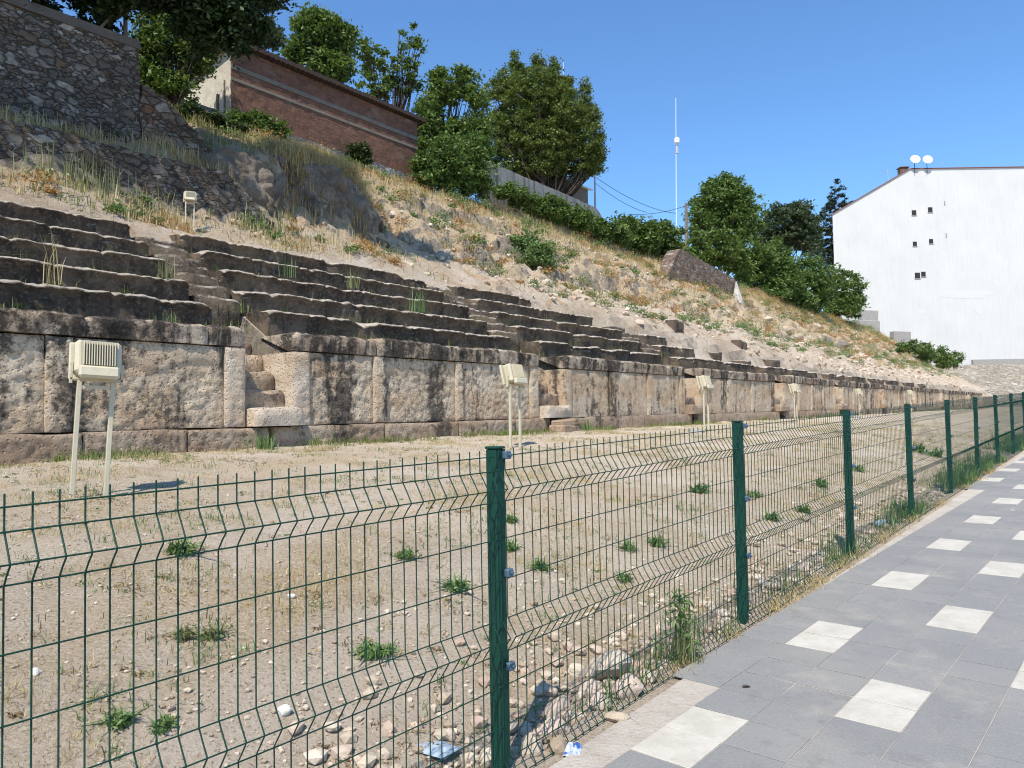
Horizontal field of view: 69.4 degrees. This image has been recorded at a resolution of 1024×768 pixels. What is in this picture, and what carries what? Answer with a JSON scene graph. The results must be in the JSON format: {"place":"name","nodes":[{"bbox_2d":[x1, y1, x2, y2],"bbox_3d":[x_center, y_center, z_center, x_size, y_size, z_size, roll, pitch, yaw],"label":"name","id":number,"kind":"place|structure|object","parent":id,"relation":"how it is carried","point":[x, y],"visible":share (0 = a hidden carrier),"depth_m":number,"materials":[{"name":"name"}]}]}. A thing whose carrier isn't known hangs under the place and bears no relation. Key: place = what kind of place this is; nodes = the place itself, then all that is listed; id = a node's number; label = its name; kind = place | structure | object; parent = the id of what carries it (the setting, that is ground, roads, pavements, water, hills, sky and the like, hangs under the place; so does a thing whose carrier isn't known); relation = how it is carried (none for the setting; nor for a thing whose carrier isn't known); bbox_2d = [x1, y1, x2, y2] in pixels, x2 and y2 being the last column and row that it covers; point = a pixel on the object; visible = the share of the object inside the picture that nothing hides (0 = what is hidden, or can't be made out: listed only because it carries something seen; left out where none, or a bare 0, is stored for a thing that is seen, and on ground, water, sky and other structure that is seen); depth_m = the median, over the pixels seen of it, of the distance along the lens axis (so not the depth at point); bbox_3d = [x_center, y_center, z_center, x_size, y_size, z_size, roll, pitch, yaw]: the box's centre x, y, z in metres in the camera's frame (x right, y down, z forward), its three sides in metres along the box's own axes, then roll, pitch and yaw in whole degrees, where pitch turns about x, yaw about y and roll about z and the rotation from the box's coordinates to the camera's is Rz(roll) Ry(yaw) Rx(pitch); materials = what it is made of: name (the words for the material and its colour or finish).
{"place":"outdoors","nodes":[
{"label":"outdoors","id":0,"kind":"place"},
{"bbox_2d":[13,133,301,236],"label":"tall grass","id":1,"kind":"structure","parent":0,"point":[88,174],"depth_m":15.77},
{"bbox_2d":[0,118,997,434],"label":"hillside","id":2,"kind":"structure","parent":0,"point":[468,274],"depth_m":27.23,"materials":[{"name":"soil"}]},
{"bbox_2d":[0,0,140,142],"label":"retaining wall","id":3,"kind":"structure","parent":2,"relation":"on","point":[58,66],"depth_m":17.17,"materials":[{"name":"stone"}]},
{"bbox_2d":[25,0,133,37],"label":"hedge","id":4,"kind":"object","parent":3,"relation":"on","point":[98,20],"visible":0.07,"depth_m":18.26,"materials":[{"name":"green plant"}]},
{"bbox_2d":[0,118,273,229],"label":"retaining wall","id":5,"kind":"structure","parent":2,"relation":"on","point":[226,194],"depth_m":17.02,"materials":[{"name":"stone"}]},
{"bbox_2d":[128,10,222,108],"bbox_3d":[-11.682,-11.384,25.953,3.700,5.330,2.476,0,-2,-22],"label":"tree","id":6,"kind":"object","parent":2,"relation":"on","point":[162,52],"visible":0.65,"depth_m":25.32,"materials":[{"name":"green plant"}]},
{"bbox_2d":[138,84,212,154],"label":"broken wall","id":7,"kind":"structure","parent":2,"relation":"on","point":[158,113],"depth_m":18.89,"materials":[{"name":"stone"}]},
{"bbox_2d":[68,0,298,69],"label":"shade tree","id":8,"kind":"object","parent":2,"relation":"on","point":[229,27],"visible":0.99,"depth_m":18.62,"materials":[{"name":"green plant"}]},
{"bbox_2d":[183,191,196,231],"bbox_3d":[-7.400,-3.878,16.992,0.286,1.107,0.231,1,-3,-22],"label":"floodlight","id":9,"kind":"object","parent":2,"relation":"on","point":[190,197],"visible":0.98,"depth_m":16.98,"materials":[{"name":"beige paint"}]},
{"bbox_2d":[173,96,251,137],"bbox_3d":[-9.620,-8.477,23.862,1.255,1.162,2.601,-3,-3,44],"label":"bush","id":10,"kind":"object","parent":2,"relation":"on","point":[216,116],"visible":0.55,"depth_m":23.52,"materials":[{"name":"green plant"}]},
{"bbox_2d":[131,237,304,426],"bbox_3d":[-5.732,-1.108,13.833,4.744,3.794,0.976,-3,-3,38],"label":"stone stair","id":11,"kind":"object","parent":2,"relation":"on","point":[264,403],"visible":0.56,"depth_m":13.37,"materials":[{"name":"stone"}]},
{"bbox_2d":[195,147,274,215],"bbox_3d":[-7.752,-5.103,20.454,3.079,2.492,2.300,-3,-3,38],"label":"rock outcrop","id":12,"kind":"object","parent":2,"relation":"on","point":[256,183],"visible":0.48,"depth_m":19.62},
{"bbox_2d":[223,106,295,141],"bbox_3d":[-9.054,-9.144,26.471,1.629,1.361,2.816,-3,-3,37],"label":"bush","id":13,"kind":"object","parent":2,"relation":"on","point":[261,120],"visible":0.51,"depth_m":26.13,"materials":[{"name":"green plant"}]},
{"bbox_2d":[253,15,293,54],"bbox_3d":[-11.904,-13.343,34.486,3.268,7.936,2.357,-1,-2,0],"label":"tree","id":14,"kind":"object","parent":2,"relation":"on","point":[279,39],"visible":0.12,"depth_m":34.43,"materials":[{"name":"green plant"}]},
{"bbox_2d":[140,84,434,191],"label":"base wall","id":15,"kind":"structure","parent":2,"relation":"on","point":[386,169],"depth_m":31.12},
{"bbox_2d":[179,43,425,176],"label":"brick building","id":16,"kind":"structure","parent":2,"relation":"on","point":[307,103],"depth_m":30.69,"materials":[{"name":"brick"}]},
{"bbox_2d":[273,154,365,239],"bbox_3d":[-6.137,-5.349,23.180,2.883,2.937,3.995,-3,-3,35],"label":"rock outcrop","id":17,"kind":"object","parent":2,"relation":"on","point":[338,181],"visible":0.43,"depth_m":22.34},
{"bbox_2d":[275,0,364,86],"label":"tree","id":18,"kind":"object","parent":2,"relation":"on","point":[330,38],"visible":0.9,"depth_m":36.80,"materials":[{"name":"green plant"}]},
{"bbox_2d":[257,132,397,216],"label":"golden grass","id":19,"kind":"structure","parent":2,"relation":"on","point":[303,157],"depth_m":22.66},
{"bbox_2d":[170,233,510,349],"bbox_3d":[-3.676,-1.926,17.439,3.777,2.434,7.335,-3,-3,38],"label":"seat tier","id":20,"kind":"object","parent":2,"relation":"on","point":[439,324],"visible":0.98,"depth_m":16.26,"materials":[{"name":"stone"}]},
{"bbox_2d":[1,222,708,367],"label":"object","id":21,"kind":"object","parent":2,"relation":"on","point":[242,310],"visible":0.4,"depth_m":14.85,"materials":[{"name":"green plant"}]},
{"bbox_2d":[344,141,378,166],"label":"bush","id":22,"kind":"object","parent":2,"relation":"on","point":[362,151],"visible":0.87,"depth_m":31.20,"materials":[{"name":"green plant"}]},
{"bbox_2d":[354,21,427,115],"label":"tree","id":23,"kind":"object","parent":2,"relation":"on","point":[391,82],"visible":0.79,"depth_m":41.11,"materials":[{"name":"green plant"}]},
{"bbox_2d":[405,128,498,201],"bbox_3d":[-2.862,-10.756,35.838,2.652,3.561,5.584,-3,-3,38],"label":"bush","id":24,"kind":"object","parent":2,"relation":"on","point":[456,163],"visible":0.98,"depth_m":35.09,"materials":[{"name":"green plant"}]},
{"bbox_2d":[0,99,905,357],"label":"dry grass","id":25,"kind":"structure","parent":2,"relation":"on","point":[7,117],"depth_m":22.20,"materials":[{"name":"plant"}]},
{"bbox_2d":[406,62,502,190],"bbox_3d":[-3.227,-13.316,39.781,5.344,8.208,3.934,0,-2,-16],"label":"tree","id":26,"kind":"object","parent":2,"relation":"on","point":[436,99],"visible":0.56,"depth_m":39.43,"materials":[{"name":"green plant"}]},
{"bbox_2d":[4,99,929,369],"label":"green grass","id":27,"kind":"structure","parent":2,"relation":"on","point":[552,291],"depth_m":22.43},
{"bbox_2d":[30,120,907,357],"bbox_3d":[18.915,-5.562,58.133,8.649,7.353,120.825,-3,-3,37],"label":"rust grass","id":28,"kind":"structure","parent":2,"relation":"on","point":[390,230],"depth_m":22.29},
{"bbox_2d":[0,176,959,383],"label":"hill stones","id":29,"kind":"object","parent":2,"relation":"on","point":[232,221],"visible":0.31,"depth_m":37.82,"materials":[{"name":"stone"}]},
{"bbox_2d":[11,122,960,379],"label":"dry scrub","id":30,"kind":"object","parent":2,"relation":"on","point":[51,190],"visible":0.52,"depth_m":37.55,"materials":[{"name":"beige plant"}]},
{"bbox_2d":[19,126,956,375],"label":"grey scrub","id":31,"kind":"object","parent":2,"relation":"on","point":[827,351],"visible":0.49,"depth_m":36.35,"materials":[{"name":"plant"}]},
{"bbox_2d":[426,286,571,417],"bbox_3d":[-0.631,-0.954,20.379,4.766,3.810,1.156,-3,-3,38],"label":"stone stair","id":32,"kind":"object","parent":2,"relation":"on","point":[549,407],"visible":0.35,"depth_m":20.08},
{"bbox_2d":[507,229,544,254],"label":"bush","id":33,"kind":"object","parent":2,"relation":"on","point":[526,239],"visible":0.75,"depth_m":32.85,"materials":[{"name":"green plant"}]},
{"bbox_2d":[101,105,953,376],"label":"green scrub","id":34,"kind":"object","parent":2,"relation":"on","point":[114,207],"visible":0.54,"depth_m":36.54,"materials":[{"name":"plant"}]},
{"bbox_2d":[517,240,561,270],"bbox_3d":[1.283,-5.515,32.692,2.578,1.696,1.653,1,-3,-42],"label":"bush","id":35,"kind":"object","parent":2,"relation":"on","point":[541,255],"visible":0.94,"depth_m":32.16,"materials":[{"name":"green plant"}]},
{"bbox_2d":[481,160,601,233],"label":"concrete wall","id":36,"kind":"structure","parent":2,"relation":"on","point":[505,175],"depth_m":41.21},
{"bbox_2d":[481,46,610,196],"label":"broad tree","id":37,"kind":"object","parent":2,"relation":"on","point":[542,138],"visible":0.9,"depth_m":48.27,"materials":[{"name":"green plant"}]},
{"bbox_2d":[491,180,632,245],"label":"bush","id":38,"kind":"object","parent":2,"relation":"on","point":[553,207],"visible":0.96,"depth_m":41.62,"materials":[{"name":"green plant"}]},
{"bbox_2d":[551,176,592,203],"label":"metal shed","id":39,"kind":"structure","parent":2,"relation":"on","point":[581,194],"depth_m":51.64,"materials":[{"name":"grey metal"}]},
{"bbox_2d":[609,210,689,258],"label":"bush","id":40,"kind":"object","parent":2,"relation":"on","point":[651,237],"visible":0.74,"depth_m":50.43,"materials":[{"name":"green plant"}]},
{"bbox_2d":[602,326,706,413],"bbox_3d":[4.940,-0.559,26.946,4.006,3.328,1.276,-3,-3,38],"label":"stone stair","id":41,"kind":"object","parent":2,"relation":"on","point":[691,407],"visible":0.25,"depth_m":26.40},
{"bbox_2d":[660,249,734,294],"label":"brick ruin","id":42,"kind":"object","parent":2,"relation":"on","point":[686,264],"visible":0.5,"depth_m":51.18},
{"bbox_2d":[683,225,754,274],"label":"bush","id":43,"kind":"object","parent":2,"relation":"on","point":[728,252],"visible":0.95,"depth_m":62.10,"materials":[{"name":"green plant"}]},
{"bbox_2d":[473,265,967,388],"bbox_3d":[28.384,-2.039,59.674,5.501,4.751,89.945,-3,-3,40],"label":"crumbled stone","id":44,"kind":"object","parent":2,"relation":"on","point":[641,322],"visible":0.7,"depth_m":38.98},
{"bbox_2d":[681,171,771,274],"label":"tree","id":45,"kind":"object","parent":2,"relation":"on","point":[725,201],"visible":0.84,"depth_m":79.08,"materials":[{"name":"green plant"}]},
{"bbox_2d":[733,235,794,288],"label":"bush","id":46,"kind":"object","parent":2,"relation":"on","point":[760,268],"visible":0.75,"depth_m":70.14,"materials":[{"name":"green plant"}]},
{"bbox_2d":[748,198,827,258],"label":"tree","id":47,"kind":"object","parent":2,"relation":"on","point":[793,224],"visible":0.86,"depth_m":96.31,"materials":[{"name":"green plant"}]},
{"bbox_2d":[757,251,870,320],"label":"bush","id":48,"kind":"object","parent":2,"relation":"on","point":[797,280],"visible":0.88,"depth_m":77.62,"materials":[{"name":"green plant"}]},
{"bbox_2d":[803,178,853,278],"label":"conifer","id":49,"kind":"object","parent":2,"relation":"on","point":[828,259],"visible":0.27,"depth_m":156.67,"materials":[{"name":"green plant"}]},
{"bbox_2d":[893,338,966,369],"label":"bush","id":50,"kind":"object","parent":2,"relation":"on","point":[926,352],"visible":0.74,"depth_m":107.14,"materials":[{"name":"green plant"}]},
{"bbox_2d":[0,407,1023,767],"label":"dry field","id":51,"kind":"structure","parent":0,"point":[272,679],"depth_m":5.10,"materials":[{"name":"soil"}]},
{"bbox_2d":[68,340,123,497],"bbox_3d":[-3.781,0.440,6.676,0.430,1.660,0.347,5,-5,-38],"label":"floodlight","id":52,"kind":"object","parent":51,"relation":"on","point":[94,361],"visible":0.98,"depth_m":6.64,"materials":[{"name":"beige paint"}]},
{"bbox_2d":[77,706,145,732],"bbox_3d":[-1.682,1.427,3.164,0.284,0.089,0.167,1,-3,-44],"label":"weed","id":53,"kind":"object","parent":51,"relation":"on","point":[122,718],"visible":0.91,"depth_m":3.16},
{"bbox_2d":[0,308,267,465],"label":"podium wall","id":54,"kind":"structure","parent":51,"relation":"on","point":[163,390],"depth_m":10.63,"materials":[{"name":"stone"}]},
{"bbox_2d":[0,200,211,325],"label":"seat tier","id":55,"kind":"object","parent":54,"relation":"on","point":[83,240],"visible":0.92,"depth_m":12.18,"materials":[{"name":"stone"}]},
{"bbox_2d":[18,228,64,285],"bbox_3d":[-6.679,-1.785,10.284,0.544,0.753,0.812,-2,-3,28],"label":"weed","id":56,"kind":"object","parent":55,"relation":"on","point":[48,280],"visible":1,"depth_m":10.47,"materials":[{"name":"green plant"}]},
{"bbox_2d":[147,710,179,735],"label":"weed","id":57,"kind":"object","parent":51,"relation":"on","point":[165,722],"visible":0.97,"depth_m":3.18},
{"bbox_2d":[168,623,197,642],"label":"weed","id":58,"kind":"object","parent":51,"relation":"on","point":[186,633],"visible":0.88,"depth_m":3.93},
{"bbox_2d":[163,534,214,556],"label":"weed","id":59,"kind":"object","parent":51,"relation":"on","point":[173,548],"visible":0.81,"depth_m":5.14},
{"bbox_2d":[168,620,236,641],"bbox_3d":[-1.685,1.332,3.972,0.449,0.102,0.230,0,-3,-34],"label":"weed","id":60,"kind":"object","parent":51,"relation":"on","point":[212,632],"visible":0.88,"depth_m":3.99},
{"bbox_2d":[242,432,278,449],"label":"weed","id":61,"kind":"object","parent":51,"relation":"on","point":[267,444],"visible":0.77,"depth_m":11.80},
{"bbox_2d":[347,635,394,660],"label":"weed","id":62,"kind":"object","parent":51,"relation":"on","point":[371,649],"visible":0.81,"depth_m":4.01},
{"bbox_2d":[249,332,549,446],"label":"podium wall","id":63,"kind":"structure","parent":51,"relation":"on","point":[375,388],"depth_m":14.67,"materials":[{"name":"stone"}]},
{"bbox_2d":[416,740,460,758],"bbox_3d":[-0.348,1.636,3.345,0.200,0.024,0.130,-2,-3,31],"label":"plastic sheet","id":64,"kind":"object","parent":51,"relation":"on","point":[436,749],"visible":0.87,"depth_m":3.32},
{"bbox_2d":[430,572,485,593],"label":"weed","id":65,"kind":"object","parent":51,"relation":"on","point":[456,585],"visible":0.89,"depth_m":5.05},
{"bbox_2d":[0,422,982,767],"bbox_3d":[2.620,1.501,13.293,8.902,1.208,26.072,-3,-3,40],"label":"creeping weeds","id":66,"kind":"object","parent":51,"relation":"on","point":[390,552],"visible":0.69,"depth_m":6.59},
{"bbox_2d":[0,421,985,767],"bbox_3d":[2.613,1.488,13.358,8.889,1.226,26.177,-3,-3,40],"label":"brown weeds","id":67,"kind":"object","parent":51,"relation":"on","point":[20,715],"visible":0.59,"depth_m":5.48,"materials":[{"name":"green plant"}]},
{"bbox_2d":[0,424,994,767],"bbox_3d":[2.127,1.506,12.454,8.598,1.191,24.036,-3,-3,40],"label":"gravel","id":68,"kind":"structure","parent":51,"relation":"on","point":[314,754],"depth_m":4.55,"materials":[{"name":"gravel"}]},
{"bbox_2d":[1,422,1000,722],"bbox_3d":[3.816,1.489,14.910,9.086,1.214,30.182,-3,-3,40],"label":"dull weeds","id":69,"kind":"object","parent":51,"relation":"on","point":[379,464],"visible":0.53,"depth_m":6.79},
{"bbox_2d":[1,420,1002,767],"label":"field weeds","id":70,"kind":"object","parent":51,"relation":"on","point":[93,492],"visible":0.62,"depth_m":6.61,"materials":[{"name":"plant"}]},
{"bbox_2d":[0,420,1005,767],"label":"dry straw","id":71,"kind":"object","parent":51,"relation":"on","point":[322,578],"visible":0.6,"depth_m":6.56,"materials":[{"name":"beige plant"}]},
{"bbox_2d":[41,407,979,462],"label":"wall foot grass","id":72,"kind":"structure","parent":51,"relation":"on","point":[311,444],"depth_m":13.57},
{"bbox_2d":[0,392,1023,767],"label":"fence","id":73,"kind":"object","parent":51,"relation":"on","point":[502,666],"visible":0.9,"depth_m":3.32,"materials":[{"name":"green metal"}]},
{"bbox_2d":[499,363,527,447],"bbox_3d":[0.046,0.506,12.847,0.357,1.711,0.443,-3,-4,38],"label":"floodlight","id":74,"kind":"object","parent":51,"relation":"on","point":[512,375],"visible":0.97,"depth_m":12.76,"materials":[{"name":"beige paint"}]},
{"bbox_2d":[521,731,542,756],"bbox_3d":[0.092,1.653,3.373,0.092,0.115,0.124,0,-3,-32],"label":"stone","id":75,"kind":"object","parent":51,"relation":"on","point":[535,750],"visible":0.72,"depth_m":3.34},
{"bbox_2d":[537,716,568,737],"bbox_3d":[0.199,1.682,3.567,0.158,0.132,0.119,1,-3,-42],"label":"stone","id":76,"kind":"object","parent":51,"relation":"on","point":[556,724],"visible":0.52,"depth_m":3.55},
{"bbox_2d":[541,695,571,716],"bbox_3d":[0.236,1.672,3.791,0.184,0.131,0.146,5,4,-33],"label":"stone","id":77,"kind":"object","parent":51,"relation":"on","point":[556,707],"visible":0.5,"depth_m":3.76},
{"bbox_2d":[548,735,566,754],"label":"stone","id":78,"kind":"object","parent":51,"relation":"on","point":[558,743],"visible":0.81,"depth_m":3.36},
{"bbox_2d":[549,418,583,431],"bbox_3d":[1.353,1.058,18.496,0.542,0.392,1.082,-3,-3,38],"label":"fallen block","id":79,"kind":"object","parent":51,"relation":"on","point":[566,425],"depth_m":18.29,"materials":[{"name":"stone"}]},
{"bbox_2d":[563,742,582,755],"bbox_3d":[0.277,1.641,3.345,0.080,0.042,0.100,-2,-2,16],"label":"wrapper","id":80,"kind":"object","parent":51,"relation":"on","point":[571,748],"visible":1,"depth_m":3.32,"materials":[{"name":"plastic"}]},
{"bbox_2d":[568,663,587,677],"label":"stone","id":81,"kind":"object","parent":51,"relation":"on","point":[577,670],"visible":0.72,"depth_m":4.20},
{"bbox_2d":[576,679,601,697],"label":"stone","id":82,"kind":"object","parent":51,"relation":"on","point":[586,687],"visible":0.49,"depth_m":4.01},
{"bbox_2d":[590,692,612,710],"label":"stone","id":83,"kind":"object","parent":51,"relation":"on","point":[602,706],"visible":0.73,"depth_m":3.78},
{"bbox_2d":[585,649,631,679],"bbox_3d":[0.542,1.633,4.276,0.290,0.188,0.314,4,-20,-20],"label":"stone","id":84,"kind":"object","parent":51,"relation":"on","point":[605,662],"visible":0.58,"depth_m":4.18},
{"bbox_2d":[538,355,691,429],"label":"podium wall","id":85,"kind":"structure","parent":51,"relation":"on","point":[630,397],"depth_m":21.65,"materials":[{"name":"stone"}]},
{"bbox_2d":[446,285,660,363],"bbox_3d":[1.523,-1.750,24.129,3.775,2.415,7.285,-3,-3,38],"label":"seat tier","id":86,"kind":"object","parent":85,"relation":"on","point":[522,316],"visible":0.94,"depth_m":22.96,"materials":[{"name":"stone"}]},
{"bbox_2d":[604,711,630,722],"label":"stone","id":87,"kind":"object","parent":51,"relation":"on","point":[613,716],"visible":0.85,"depth_m":3.65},
{"bbox_2d":[611,673,643,699],"bbox_3d":[0.624,1.637,3.989,0.162,0.127,0.195,16,17,20],"label":"stone","id":88,"kind":"object","parent":51,"relation":"on","point":[637,688],"visible":0.77,"depth_m":3.94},
{"bbox_2d":[651,588,716,667],"bbox_3d":[1.038,1.463,4.461,0.382,0.462,0.350,1,-3,-41],"label":"tall weed","id":89,"kind":"object","parent":51,"relation":"on","point":[689,643],"visible":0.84,"depth_m":4.42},
{"bbox_2d":[696,375,713,430],"bbox_3d":[4.996,0.618,19.078,0.350,1.677,0.434,-3,-4,38],"label":"floodlight","id":90,"kind":"object","parent":51,"relation":"on","point":[704,383],"visible":0.96,"depth_m":19.00,"materials":[{"name":"beige paint"}]},
{"bbox_2d":[684,368,779,423],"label":"podium wall","id":91,"kind":"structure","parent":51,"relation":"on","point":[754,398],"depth_m":28.92,"materials":[{"name":"stone"}]},
{"bbox_2d":[631,334,754,372],"bbox_3d":[7.588,-1.136,30.686,2.311,1.476,7.767,-3,-3,38],"label":"seat tier","id":92,"kind":"object","parent":91,"relation":"on","point":[672,355],"visible":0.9,"depth_m":28.50,"materials":[{"name":"stone"}]},
{"bbox_2d":[461,463,1002,767],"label":"verge straw","id":93,"kind":"object","parent":51,"relation":"on","point":[849,561],"visible":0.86,"depth_m":6.13,"materials":[{"name":"beige plant"}]},
{"bbox_2d":[579,430,1023,715],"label":"fence foot weeds","id":94,"kind":"object","parent":51,"relation":"on","point":[970,479],"visible":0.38,"depth_m":8.63,"materials":[{"name":"plant"}]},
{"bbox_2d":[775,375,839,418],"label":"podium wall","id":95,"kind":"structure","parent":51,"relation":"on","point":[817,396],"depth_m":36.49,"materials":[{"name":"stone"}]},
{"bbox_2d":[754,366,816,377],"bbox_3d":[14.018,-0.508,37.730,0.825,0.534,8.132,-3,-3,38],"label":"seat tier","id":96,"kind":"object","parent":95,"relation":"on","point":[775,371],"visible":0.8,"depth_m":36.25,"materials":[{"name":"stone"}]},
{"bbox_2d":[835,380,881,414],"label":"podium wall","id":97,"kind":"structure","parent":51,"relation":"on","point":[846,394],"depth_m":44.68,"materials":[{"name":"stone"}]},
{"bbox_2d":[820,373,865,382],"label":"seat tier","id":98,"kind":"object","parent":97,"relation":"on","point":[830,376],"visible":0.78,"depth_m":44.93,"materials":[{"name":"stone"}]},
{"bbox_2d":[877,384,913,413],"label":"podium wall","id":99,"kind":"structure","parent":51,"relation":"on","point":[895,396],"depth_m":52.97,"materials":[{"name":"stone"}]},
{"bbox_2d":[911,387,941,410],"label":"podium wall","id":100,"kind":"structure","parent":51,"relation":"on","point":[928,396],"depth_m":63.40,"materials":[{"name":"stone"}]},
{"bbox_2d":[939,389,968,409],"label":"podium wall","id":101,"kind":"structure","parent":51,"relation":"on","point":[945,395],"depth_m":76.53,"materials":[{"name":"stone"}]},
{"bbox_2d":[30,0,1023,310],"label":"sky","id":102,"kind":"structure","parent":0,"point":[793,97],"materials":[{"name":"blue"}]},
{"bbox_2d":[603,457,1023,767],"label":"pavement","id":103,"kind":"structure","parent":0,"point":[865,725],"depth_m":4.19,"materials":[{"name":"tile"}]},
{"bbox_2d":[550,453,1023,767],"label":"pavement verge","id":104,"kind":"structure","parent":103,"relation":"in","point":[620,738],"depth_m":3.69,"materials":[{"name":"concrete"}]},
{"bbox_2d":[933,364,1023,406],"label":"rubble bank","id":105,"kind":"structure","parent":0,"point":[1001,379],"depth_m":129.93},
{"bbox_2d":[971,359,1023,364],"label":"base kerb","id":106,"kind":"structure","parent":105,"relation":"on","point":[995,361],"depth_m":138.60,"materials":[{"name":"concrete"}]},
{"label":"ground","id":107,"kind":"structure","parent":0,"visible":0},
{"bbox_2d":[828,155,1023,364],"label":"apartment block","id":108,"kind":"structure","parent":107,"relation":"on","point":[935,256],"depth_m":140.01,"materials":[{"name":"white paint"}]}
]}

